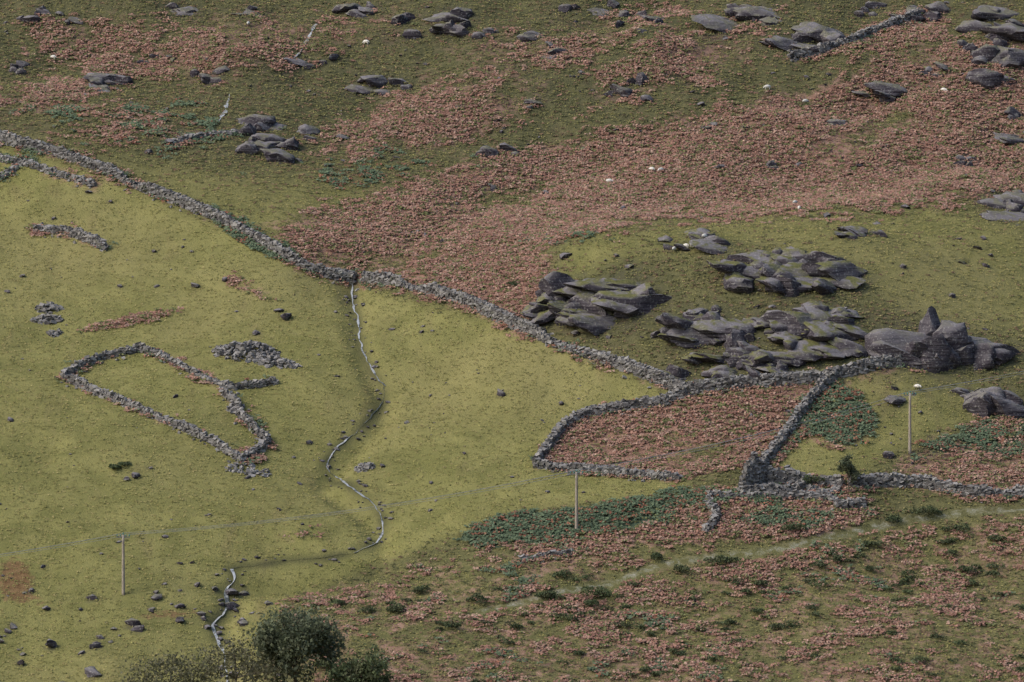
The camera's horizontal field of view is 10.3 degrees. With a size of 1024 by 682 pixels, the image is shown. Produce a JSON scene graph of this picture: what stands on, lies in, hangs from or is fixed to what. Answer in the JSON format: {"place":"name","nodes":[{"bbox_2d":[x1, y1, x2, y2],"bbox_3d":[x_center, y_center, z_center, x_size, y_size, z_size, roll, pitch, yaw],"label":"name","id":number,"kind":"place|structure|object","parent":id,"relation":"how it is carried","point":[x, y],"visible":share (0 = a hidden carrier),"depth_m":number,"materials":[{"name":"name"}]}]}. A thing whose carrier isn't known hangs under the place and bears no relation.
{"place":"outdoors","nodes":[
{"label":"outdoors","id":0,"kind":"place"},
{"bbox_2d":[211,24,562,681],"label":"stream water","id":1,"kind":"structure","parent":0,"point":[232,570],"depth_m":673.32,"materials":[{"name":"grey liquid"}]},
{"bbox_2d":[0,0,1023,681],"bbox_3d":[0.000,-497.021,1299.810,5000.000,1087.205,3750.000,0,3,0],"label":"grassy hillside","id":2,"kind":"structure","parent":0,"point":[348,496],"depth_m":686.66,"materials":[{"name":"green plant"}]},
{"bbox_2d":[117,533,129,594],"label":"utility pole","id":3,"kind":"object","parent":2,"relation":"on","point":[123,565],"visible":1,"depth_m":642.45,"materials":[{"name":"grey wood"}]},
{"bbox_2d":[0,371,1023,555],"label":"power line wires","id":4,"kind":"object","parent":3,"relation":"attached to","point":[493,486],"visible":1,"depth_m":651.12,"materials":[{"name":"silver metal"}]},
{"bbox_2d":[120,649,216,681],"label":"bush","id":5,"kind":"object","parent":2,"relation":"on","point":[176,661],"visible":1,"depth_m":611.81,"materials":[{"name":"green plant"}]},
{"bbox_2d":[177,619,293,681],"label":"bush","id":6,"kind":"object","parent":2,"relation":"on","point":[243,667],"visible":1,"depth_m":610.96,"materials":[{"name":"green plant"}]},
{"bbox_2d":[238,600,349,681],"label":"tree","id":7,"kind":"object","parent":2,"relation":"on","point":[308,637],"visible":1,"depth_m":611.43,"materials":[{"name":"green plant"}]},
{"bbox_2d":[316,643,396,681],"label":"bush","id":8,"kind":"object","parent":2,"relation":"on","point":[368,668],"visible":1,"depth_m":609.81,"materials":[{"name":"green plant"}]},
{"bbox_2d":[0,0,1023,681],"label":"grass","id":9,"kind":"structure","parent":2,"relation":"on","point":[562,220],"depth_m":719.69,"materials":[{"name":"plant"}]},
{"bbox_2d":[0,0,1023,681],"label":"rocks","id":10,"kind":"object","parent":2,"relation":"on","point":[806,332],"visible":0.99,"depth_m":695.78,"materials":[{"name":"grey stone"}]},
{"bbox_2d":[108,281,1023,681],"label":"shrubs","id":11,"kind":"object","parent":2,"relation":"on","point":[600,591],"visible":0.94,"depth_m":640.88,"materials":[{"name":"green plant"}]},
{"bbox_2d":[570,470,582,528],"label":"utility pole","id":12,"kind":"object","parent":2,"relation":"on","point":[576,474],"visible":1,"depth_m":653.31,"materials":[{"name":"grey wood"}]},
{"bbox_2d":[837,451,861,493],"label":"tree","id":13,"kind":"object","parent":2,"relation":"on","point":[846,465],"visible":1,"depth_m":660.17,"materials":[{"name":"green plant"}]},
{"bbox_2d":[904,392,915,453],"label":"utility pole","id":14,"kind":"object","parent":2,"relation":"on","point":[909,434],"visible":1,"depth_m":669.68,"materials":[{"name":"grey wood"}]},
{"bbox_2d":[0,8,1023,562],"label":"dry walls","id":15,"kind":"structure","parent":0,"point":[758,474],"depth_m":682.89,"materials":[{"name":"grey stone"}]}
]}

